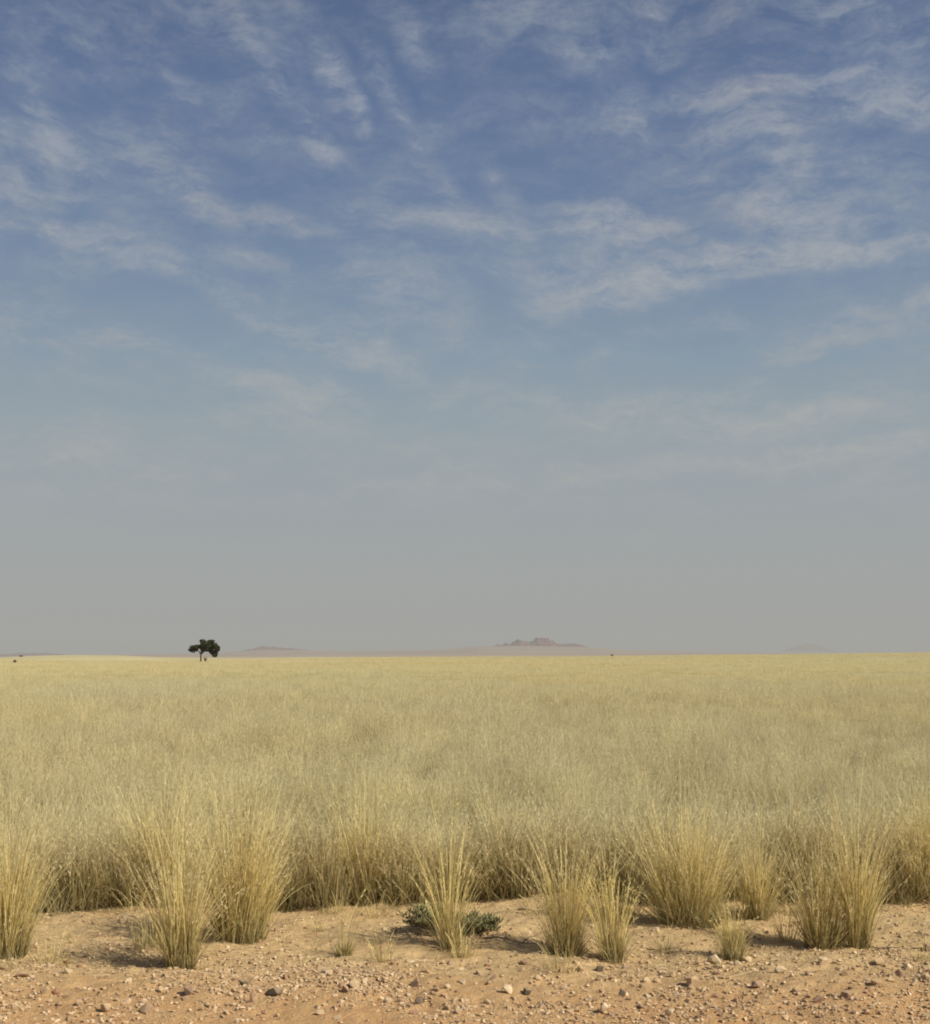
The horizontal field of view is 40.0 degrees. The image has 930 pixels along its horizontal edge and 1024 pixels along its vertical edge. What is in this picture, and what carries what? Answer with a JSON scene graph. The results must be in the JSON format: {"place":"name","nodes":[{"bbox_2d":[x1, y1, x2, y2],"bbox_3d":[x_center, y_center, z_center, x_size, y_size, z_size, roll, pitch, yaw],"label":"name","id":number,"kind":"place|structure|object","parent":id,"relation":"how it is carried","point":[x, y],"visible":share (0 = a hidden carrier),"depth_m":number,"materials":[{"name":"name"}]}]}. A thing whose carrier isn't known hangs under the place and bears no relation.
{"place":"outdoors","nodes":[
{"label":"outdoors","id":0,"kind":"place"},
{"bbox_2d":[0,653,62,655],"bbox_3d":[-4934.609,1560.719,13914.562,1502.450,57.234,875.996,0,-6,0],"label":"hill","id":1,"kind":"structure","parent":0,"point":[28,654],"depth_m":13691.36,"materials":[{"name":"stone"}]},
{"bbox_2d":[244,646,302,650],"bbox_3d":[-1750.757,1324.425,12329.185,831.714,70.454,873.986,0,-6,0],"label":"hill","id":2,"kind":"structure","parent":0,"point":[267,648],"depth_m":12112.20,"materials":[{"name":"stone"}]},
{"bbox_2d":[0,652,929,889],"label":"tall grass","id":3,"kind":"structure","parent":0,"point":[645,727],"depth_m":20.01,"materials":[{"name":"plant"}]},
{"bbox_2d":[0,646,929,1023],"bbox_3d":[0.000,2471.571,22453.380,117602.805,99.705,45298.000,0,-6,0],"label":"ground","id":4,"kind":"structure","parent":0,"point":[470,988],"depth_m":6.61,"materials":[{"name":"soil"}]},
{"bbox_2d":[1,949,19,971],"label":"grass sprig","id":5,"kind":"object","parent":4,"relation":"on","point":[9,961],"depth_m":6.46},
{"bbox_2d":[15,970,28,975],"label":"stone","id":6,"kind":"object","parent":4,"relation":"on","point":[22,973],"visible":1,"depth_m":6.34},
{"bbox_2d":[10,900,57,923],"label":"grass sprig","id":7,"kind":"object","parent":4,"relation":"on","point":[41,910],"depth_m":7.59,"materials":[{"name":"beige plant"}]},
{"bbox_2d":[0,764,82,959],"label":"grass tuft","id":8,"kind":"object","parent":4,"relation":"on","point":[12,939],"visible":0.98,"depth_m":6.81,"materials":[{"name":"plant"}]},
{"bbox_2d":[0,806,88,913],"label":"grass tussock","id":9,"kind":"object","parent":4,"relation":"on","point":[37,855],"depth_m":7.97,"materials":[{"name":"plant"}]},
{"bbox_2d":[40,986,49,993],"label":"stone","id":10,"kind":"object","parent":4,"relation":"on","point":[45,990],"visible":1,"depth_m":6.04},
{"bbox_2d":[24,930,82,967],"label":"grass seedling","id":11,"kind":"object","parent":4,"relation":"on","point":[50,958],"depth_m":6.62,"materials":[{"name":"plant"}]},
{"bbox_2d":[52,988,59,994],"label":"stone","id":12,"kind":"object","parent":4,"relation":"on","point":[55,991],"visible":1,"depth_m":6.06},
{"bbox_2d":[39,884,83,916],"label":"grass sprig","id":13,"kind":"object","parent":4,"relation":"on","point":[55,904],"depth_m":7.77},
{"bbox_2d":[64,968,72,973],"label":"stone","id":14,"kind":"object","parent":4,"relation":"on","point":[68,971],"visible":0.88,"depth_m":6.42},
{"bbox_2d":[60,886,97,912],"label":"grass sprig","id":15,"kind":"object","parent":4,"relation":"on","point":[82,904],"depth_m":7.88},
{"bbox_2d":[75,999,83,1005],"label":"stone","id":16,"kind":"object","parent":4,"relation":"on","point":[78,1002],"visible":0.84,"depth_m":5.88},
{"bbox_2d":[19,805,146,911],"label":"grass tussock","id":17,"kind":"object","parent":4,"relation":"on","point":[70,874],"depth_m":7.99,"materials":[{"name":"plant"}]},
{"bbox_2d":[100,1003,110,1011],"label":"stone","id":18,"kind":"object","parent":4,"relation":"on","point":[105,1007],"visible":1,"depth_m":5.76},
{"bbox_2d":[61,809,176,909],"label":"grass tussock","id":19,"kind":"object","parent":4,"relation":"on","point":[111,901],"depth_m":8.01,"materials":[{"name":"plant"}]},
{"bbox_2d":[108,880,164,912],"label":"grass sprig","id":20,"kind":"object","parent":4,"relation":"on","point":[136,905],"depth_m":7.85,"materials":[{"name":"plant"}]},
{"bbox_2d":[140,1003,151,1012],"bbox_3d":[-1.433,2.234,5.747,0.058,0.047,0.045,-8,-7,3],"label":"stone","id":21,"kind":"object","parent":4,"relation":"on","point":[146,1007],"visible":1,"depth_m":5.74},
{"bbox_2d":[124,909,176,951],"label":"grass seedling","id":22,"kind":"object","parent":4,"relation":"on","point":[146,939],"depth_m":6.99,"materials":[{"name":"plant"}]},
{"bbox_2d":[66,729,249,907],"bbox_3d":[-1.921,1.950,8.218,1.256,1.110,1.131,0,-6,0],"label":"grass tussock","id":23,"kind":"object","parent":4,"relation":"on","point":[151,837],"depth_m":8.11,"materials":[{"name":"plant"}]},
{"bbox_2d":[157,986,165,991],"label":"stone","id":24,"kind":"object","parent":4,"relation":"on","point":[160,989],"visible":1,"depth_m":6.04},
{"bbox_2d":[106,783,248,969],"bbox_3d":[-1.448,1.872,6.612,0.825,0.956,0.748,0,-6,0],"label":"grass tuft","id":25,"kind":"object","parent":4,"relation":"on","point":[188,940],"visible":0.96,"depth_m":6.55,"materials":[{"name":"plant"}]},
{"bbox_2d":[184,985,194,994],"bbox_3d":[-1.293,2.236,5.989,0.056,0.042,0.047,-2,-7,17],"label":"stone","id":26,"kind":"object","parent":4,"relation":"on","point":[188,989],"visible":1,"depth_m":5.97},
{"bbox_2d":[183,954,211,969],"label":"grass sprig","id":27,"kind":"object","parent":4,"relation":"on","point":[204,967],"depth_m":6.52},
{"bbox_2d":[188,639,219,661],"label":"acacia tree","id":28,"kind":"object","parent":4,"relation":"on","point":[211,648],"visible":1,"depth_m":260.41,"materials":[{"name":"green plant"}]},
{"bbox_2d":[161,744,320,945],"bbox_3d":[-1.212,1.851,7.217,0.878,1.102,0.939,5,-8,-36],"label":"grass tuft","id":29,"kind":"object","parent":4,"relation":"on","point":[254,900],"visible":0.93,"depth_m":7.10,"materials":[{"name":"plant"}]},
{"bbox_2d":[249,992,254,1002],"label":"stone","id":30,"kind":"object","parent":4,"relation":"on","point":[252,998],"visible":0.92,"depth_m":5.88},
{"bbox_2d":[266,987,282,996],"bbox_3d":[-0.888,2.240,5.971,0.075,0.049,0.062,-6,-8,20],"label":"stone","id":31,"kind":"object","parent":4,"relation":"on","point":[274,992],"visible":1,"depth_m":5.95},
{"bbox_2d":[228,785,350,913],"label":"grass tussock","id":32,"kind":"object","parent":4,"relation":"on","point":[288,903],"depth_m":8.03,"materials":[{"name":"plant"}]},
{"bbox_2d":[306,917,328,931],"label":"grass seedling","id":33,"kind":"object","parent":4,"relation":"on","point":[316,926],"depth_m":7.44,"materials":[{"name":"plant"}]},
{"bbox_2d":[316,1010,324,1014],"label":"stone","id":34,"kind":"object","parent":4,"relation":"on","point":[319,1012],"visible":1,"depth_m":5.71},
{"bbox_2d":[322,968,331,973],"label":"stone","id":35,"kind":"object","parent":4,"relation":"on","point":[326,970],"visible":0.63,"depth_m":6.30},
{"bbox_2d":[311,876,342,910],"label":"grass sprig","id":36,"kind":"object","parent":4,"relation":"on","point":[319,907],"depth_m":7.93,"materials":[{"name":"yellow plant"}]},
{"bbox_2d":[275,800,381,908],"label":"grass tussock","id":37,"kind":"object","parent":4,"relation":"on","point":[332,879],"depth_m":8.04,"materials":[{"name":"plant"}]},
{"bbox_2d":[329,890,350,914],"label":"grass sprig","id":38,"kind":"object","parent":4,"relation":"on","point":[337,906],"depth_m":7.86,"materials":[{"name":"plant"}]},
{"bbox_2d":[341,984,348,992],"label":"stone","id":39,"kind":"object","parent":4,"relation":"on","point":[345,988],"visible":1,"depth_m":5.99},
{"bbox_2d":[349,979,358,988],"bbox_3d":[-0.524,2.240,6.060,0.043,0.057,0.056,-1,-6,6],"label":"stone","id":40,"kind":"object","parent":4,"relation":"on","point":[353,983],"visible":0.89,"depth_m":6.04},
{"bbox_2d":[328,874,380,956],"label":"grass tuft","id":41,"kind":"object","parent":4,"relation":"on","point":[345,951],"visible":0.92,"depth_m":6.78,"materials":[{"name":"plant"}]},
{"bbox_2d":[298,754,436,906],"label":"grass tussock","id":42,"kind":"object","parent":4,"relation":"on","point":[366,879],"depth_m":8.12,"materials":[{"name":"plant"}]},
{"bbox_2d":[352,882,403,918],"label":"grass sprig","id":43,"kind":"object","parent":4,"relation":"on","point":[371,911],"depth_m":7.79,"materials":[{"name":"plant"}]},
{"bbox_2d":[366,918,398,962],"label":"grass seedling","id":44,"kind":"object","parent":4,"relation":"on","point":[380,956],"depth_m":6.64,"materials":[{"name":"plant"}]},
{"bbox_2d":[384,997,391,1003],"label":"stone","id":45,"kind":"object","parent":4,"relation":"on","point":[387,1000],"visible":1,"depth_m":5.90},
{"bbox_2d":[380,892,404,910],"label":"grass sprig","id":46,"kind":"object","parent":4,"relation":"on","point":[393,908],"depth_m":7.92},
{"bbox_2d":[350,806,469,905],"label":"grass tussock","id":47,"kind":"object","parent":4,"relation":"on","point":[406,883],"depth_m":8.07,"materials":[{"name":"plant"}]},
{"bbox_2d":[410,977,419,986],"bbox_3d":[-0.239,2.269,6.166,0.046,0.052,0.034,-2,-7,19],"label":"stone","id":48,"kind":"object","parent":4,"relation":"on","point":[415,982],"visible":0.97,"depth_m":6.15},
{"bbox_2d":[415,996,422,1004],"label":"stone","id":49,"kind":"object","parent":4,"relation":"on","point":[419,1000],"visible":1,"depth_m":5.89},
{"bbox_2d":[422,968,429,973],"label":"stone","id":50,"kind":"object","parent":4,"relation":"on","point":[426,971],"visible":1,"depth_m":6.42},
{"bbox_2d":[370,767,525,952],"bbox_3d":[-0.074,1.878,7.001,0.845,1.014,0.750,-5,-8,38],"label":"grass tuft","id":51,"kind":"object","parent":4,"relation":"on","point":[445,943],"visible":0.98,"depth_m":6.93,"materials":[{"name":"plant"}]},
{"bbox_2d":[399,898,503,933],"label":"shrub","id":52,"kind":"object","parent":4,"relation":"on","point":[485,923],"visible":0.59,"depth_m":7.22,"materials":[{"name":"green plant"}]},
{"bbox_2d":[399,796,506,902],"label":"grass tussock","id":53,"kind":"object","parent":4,"relation":"on","point":[458,846],"depth_m":8.19,"materials":[{"name":"plant"}]},
{"bbox_2d":[445,922,480,958],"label":"grass seedling","id":54,"kind":"object","parent":4,"relation":"on","point":[463,950],"depth_m":6.75,"materials":[{"name":"plant"}]},
{"bbox_2d":[445,878,485,905],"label":"grass sprig","id":55,"kind":"object","parent":4,"relation":"on","point":[464,895],"depth_m":8.08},
{"bbox_2d":[3,891,929,976],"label":"straw litter","id":56,"kind":"object","parent":4,"relation":"on","point":[467,938],"visible":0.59,"depth_m":7.04,"materials":[{"name":"plant"}]},
{"bbox_2d":[446,890,492,919],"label":"grass sprig","id":57,"kind":"object","parent":4,"relation":"on","point":[472,909],"depth_m":7.45,"materials":[{"name":"plant"}]},
{"bbox_2d":[437,789,563,901],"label":"grass tussock","id":58,"kind":"object","parent":4,"relation":"on","point":[509,888],"depth_m":8.15,"materials":[{"name":"plant"}]},
{"bbox_2d":[503,984,512,993],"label":"stone","id":59,"kind":"object","parent":4,"relation":"on","point":[507,988],"visible":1,"depth_m":6.04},
{"bbox_2d":[485,936,550,944],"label":"twig","id":60,"kind":"object","parent":4,"relation":"on","point":[523,942],"visible":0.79,"depth_m":7.05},
{"bbox_2d":[520,959,528,964],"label":"stone","id":61,"kind":"object","parent":4,"relation":"on","point":[524,962],"visible":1,"depth_m":6.58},
{"bbox_2d":[523,987,531,994],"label":"stone","id":62,"kind":"object","parent":4,"relation":"on","point":[527,990],"visible":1,"depth_m":6.03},
{"bbox_2d":[511,892,546,917],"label":"grass sprig","id":63,"kind":"object","parent":4,"relation":"on","point":[532,913],"depth_m":7.70,"materials":[{"name":"plant"}]},
{"bbox_2d":[534,974,540,980],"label":"stone","id":64,"kind":"object","parent":4,"relation":"on","point":[537,977],"visible":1,"depth_m":6.21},
{"bbox_2d":[492,789,621,894],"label":"grass tussock","id":65,"kind":"object","parent":4,"relation":"on","point":[556,832],"depth_m":8.25,"materials":[{"name":"plant"}]},
{"bbox_2d":[486,787,632,956],"bbox_3d":[0.533,1.918,6.949,0.811,0.932,0.752,-4,-7,31],"label":"grass tuft","id":66,"kind":"object","parent":4,"relation":"on","point":[567,930],"visible":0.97,"depth_m":6.83,"materials":[{"name":"plant"}]},
{"bbox_2d":[529,925,595,975],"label":"grass sprig","id":67,"kind":"object","parent":4,"relation":"on","point":[556,952],"depth_m":6.38,"materials":[{"name":"plant"}]},
{"bbox_2d":[564,1009,573,1013],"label":"stone","id":68,"kind":"object","parent":4,"relation":"on","point":[569,1011],"visible":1,"depth_m":5.76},
{"bbox_2d":[577,966,583,972],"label":"stone","id":69,"kind":"object","parent":4,"relation":"on","point":[580,969],"visible":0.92,"depth_m":6.42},
{"bbox_2d":[549,796,649,901],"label":"grass tussock","id":70,"kind":"object","parent":4,"relation":"on","point":[609,852],"depth_m":8.16,"materials":[{"name":"plant"}]},
{"bbox_2d":[595,964,603,971],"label":"stone","id":71,"kind":"object","parent":4,"relation":"on","point":[600,967],"visible":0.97,"depth_m":6.48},
{"bbox_2d":[599,1002,607,1011],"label":"stone","id":72,"kind":"object","parent":4,"relation":"on","point":[604,1006],"visible":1,"depth_m":5.77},
{"bbox_2d":[562,827,660,963],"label":"grass tuft","id":73,"kind":"object","parent":4,"relation":"on","point":[614,950],"visible":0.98,"depth_m":6.76,"materials":[{"name":"plant"}]},
{"bbox_2d":[619,989,624,996],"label":"stone","id":74,"kind":"object","parent":4,"relation":"on","point":[622,992],"visible":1,"depth_m":5.99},
{"bbox_2d":[605,887,642,913],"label":"grass sprig","id":75,"kind":"object","parent":4,"relation":"on","point":[625,901],"depth_m":7.83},
{"bbox_2d":[608,880,651,915],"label":"grass sprig","id":76,"kind":"object","parent":4,"relation":"on","point":[628,901],"depth_m":7.84,"materials":[{"name":"plant"}]},
{"bbox_2d":[586,775,712,905],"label":"grass tussock","id":77,"kind":"object","parent":4,"relation":"on","point":[630,846],"depth_m":8.14,"materials":[{"name":"plant"}]},
{"bbox_2d":[665,1009,673,1015],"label":"stone","id":78,"kind":"object","parent":4,"relation":"on","point":[669,1012],"visible":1,"depth_m":5.74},
{"bbox_2d":[649,911,690,953],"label":"grass sprig","id":79,"kind":"object","parent":4,"relation":"on","point":[669,942],"depth_m":6.88,"materials":[{"name":"beige plant"}]},
{"bbox_2d":[603,758,770,928],"bbox_3d":[1.304,1.926,7.546,1.006,1.003,1.078,0,-6,0],"label":"grass tuft","id":80,"kind":"object","parent":4,"relation":"on","point":[681,902],"visible":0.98,"depth_m":7.45,"materials":[{"name":"plant"}]},
{"bbox_2d":[685,975,698,985],"bbox_3d":[1.095,2.265,6.161,0.067,0.061,0.061,3,-7,-21],"label":"stone","id":81,"kind":"object","parent":4,"relation":"on","point":[692,980],"visible":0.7,"depth_m":6.14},
{"bbox_2d":[708,954,720,964],"bbox_3d":[1.291,2.314,6.607,0.069,0.056,0.056,3,-6,13],"label":"stone","id":82,"kind":"object","parent":4,"relation":"on","point":[714,959],"visible":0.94,"depth_m":6.59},
{"bbox_2d":[670,799,770,901],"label":"grass tussock","id":83,"kind":"object","parent":4,"relation":"on","point":[737,869],"depth_m":8.21,"materials":[{"name":"plant"}]},
{"bbox_2d":[694,853,761,961],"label":"grass tuft","id":84,"kind":"object","parent":4,"relation":"on","point":[732,948],"visible":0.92,"depth_m":6.70,"materials":[{"name":"plant"}]},
{"bbox_2d":[742,956,750,961],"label":"stone","id":85,"kind":"object","parent":4,"relation":"on","point":[747,959],"visible":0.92,"depth_m":6.64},
{"bbox_2d":[696,769,817,920],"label":"grass tuft","id":86,"kind":"object","parent":4,"relation":"on","point":[757,903],"visible":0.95,"depth_m":7.75,"materials":[{"name":"plant"}]},
{"bbox_2d":[751,980,762,986],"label":"stone","id":87,"kind":"object","parent":4,"relation":"on","point":[759,983],"visible":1,"depth_m":6.08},
{"bbox_2d":[774,965,786,972],"bbox_3d":[1.557,2.261,6.302,0.065,0.045,0.037,-6,-6,0],"label":"stone","id":88,"kind":"object","parent":4,"relation":"on","point":[779,969],"visible":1,"depth_m":6.29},
{"bbox_2d":[765,891,804,943],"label":"grass seedling","id":89,"kind":"object","parent":4,"relation":"on","point":[781,938],"depth_m":7.14,"materials":[{"name":"plant"}]},
{"bbox_2d":[717,766,856,903],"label":"grass tussock","id":90,"kind":"object","parent":4,"relation":"on","point":[784,853],"depth_m":8.19,"materials":[{"name":"plant"}]},
{"bbox_2d":[814,995,823,1002],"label":"stone","id":91,"kind":"object","parent":4,"relation":"on","point":[818,998],"visible":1,"depth_m":5.85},
{"bbox_2d":[818,956,827,965],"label":"stone","id":92,"kind":"object","parent":4,"relation":"on","point":[822,960],"visible":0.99,"depth_m":6.50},
{"bbox_2d":[757,798,903,950],"bbox_3d":[1.948,1.976,6.992,0.651,0.815,0.722,4,-8,-33],"label":"grass tuft","id":93,"kind":"object","parent":4,"relation":"on","point":[816,925],"visible":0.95,"depth_m":6.94,"materials":[{"name":"plant"}]},
{"bbox_2d":[782,779,898,900],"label":"grass tussock","id":94,"kind":"object","parent":4,"relation":"on","point":[846,860],"depth_m":8.22,"materials":[{"name":"plant"}]},
{"bbox_2d":[841,971,849,975],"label":"stone","id":95,"kind":"object","parent":4,"relation":"on","point":[845,973],"visible":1,"depth_m":6.24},
{"bbox_2d":[841,990,850,999],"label":"stone","id":96,"kind":"object","parent":4,"relation":"on","point":[845,994],"visible":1,"depth_m":5.88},
{"bbox_2d":[769,741,927,949],"bbox_3d":[2.125,1.807,6.974,0.791,1.128,0.730,4,-7,-31],"label":"grass tuft","id":97,"kind":"object","parent":4,"relation":"on","point":[859,939],"visible":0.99,"depth_m":6.91,"materials":[{"name":"plant"}]},
{"bbox_2d":[813,785,929,904],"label":"grass tussock","id":98,"kind":"object","parent":4,"relation":"on","point":[893,885],"depth_m":8.08,"materials":[{"name":"plant"}]},
{"bbox_2d":[871,978,881,984],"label":"stone","id":99,"kind":"object","parent":4,"relation":"on","point":[875,981],"visible":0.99,"depth_m":6.08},
{"bbox_2d":[874,956,884,964],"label":"stone","id":100,"kind":"object","parent":4,"relation":"on","point":[879,960],"visible":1,"depth_m":6.51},
{"bbox_2d":[865,886,897,910],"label":"grass sprig","id":101,"kind":"object","parent":4,"relation":"on","point":[883,901],"depth_m":7.80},
{"bbox_2d":[839,753,929,902],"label":"grass tussock","id":102,"kind":"object","parent":4,"relation":"on","point":[926,889],"depth_m":8.12,"materials":[{"name":"plant"}]},
{"bbox_2d":[886,976,894,982],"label":"stone","id":103,"kind":"object","parent":4,"relation":"on","point":[889,979],"visible":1,"depth_m":6.15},
{"bbox_2d":[869,940,912,949],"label":"twig","id":104,"kind":"object","parent":4,"relation":"on","point":[888,947],"visible":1,"depth_m":6.88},
{"bbox_2d":[895,969,902,976],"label":"stone","id":105,"kind":"object","parent":4,"relation":"on","point":[898,972],"visible":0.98,"depth_m":6.32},
{"bbox_2d":[884,878,917,907],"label":"grass sprig","id":106,"kind":"object","parent":4,"relation":"on","point":[904,897],"depth_m":7.97,"materials":[{"name":"yellow plant"}]},
{"bbox_2d":[903,963,912,969],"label":"stone","id":107,"kind":"object","parent":4,"relation":"on","point":[907,966],"visible":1,"depth_m":6.46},
{"bbox_2d":[901,935,929,963],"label":"grass sprig","id":108,"kind":"object","parent":4,"relation":"on","point":[923,947],"depth_m":6.60,"materials":[{"name":"plant"}]},
{"bbox_2d":[921,973,929,981],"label":"stone","id":109,"kind":"object","parent":4,"relation":"on","point":[925,976],"visible":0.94,"depth_m":6.20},
{"bbox_2d":[923,943,929,950],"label":"stone","id":110,"kind":"object","parent":4,"relation":"on","point":[927,945],"visible":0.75,"depth_m":6.89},
{"bbox_2d":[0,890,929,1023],"bbox_3d":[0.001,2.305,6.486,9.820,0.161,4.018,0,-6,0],"label":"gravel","id":111,"kind":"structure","parent":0,"point":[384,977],"depth_m":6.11,"materials":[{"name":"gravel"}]},
{"bbox_2d":[0,0,929,653],"label":"sky","id":112,"kind":"structure","parent":0,"point":[325,325],"materials":[{"name":"blue"}]},
{"bbox_2d":[495,637,585,646],"bbox_3d":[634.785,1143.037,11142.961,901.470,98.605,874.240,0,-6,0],"label":"hill","id":113,"kind":"structure","parent":0,"point":[537,641],"depth_m":10882.61,"materials":[{"name":"stone"}]},
{"bbox_2d":[780,644,840,651],"bbox_3d":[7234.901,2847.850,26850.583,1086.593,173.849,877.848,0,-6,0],"label":"hill","id":114,"kind":"structure","parent":0,"point":[809,648],"depth_m":26585.33,"materials":[{"name":"stone"}]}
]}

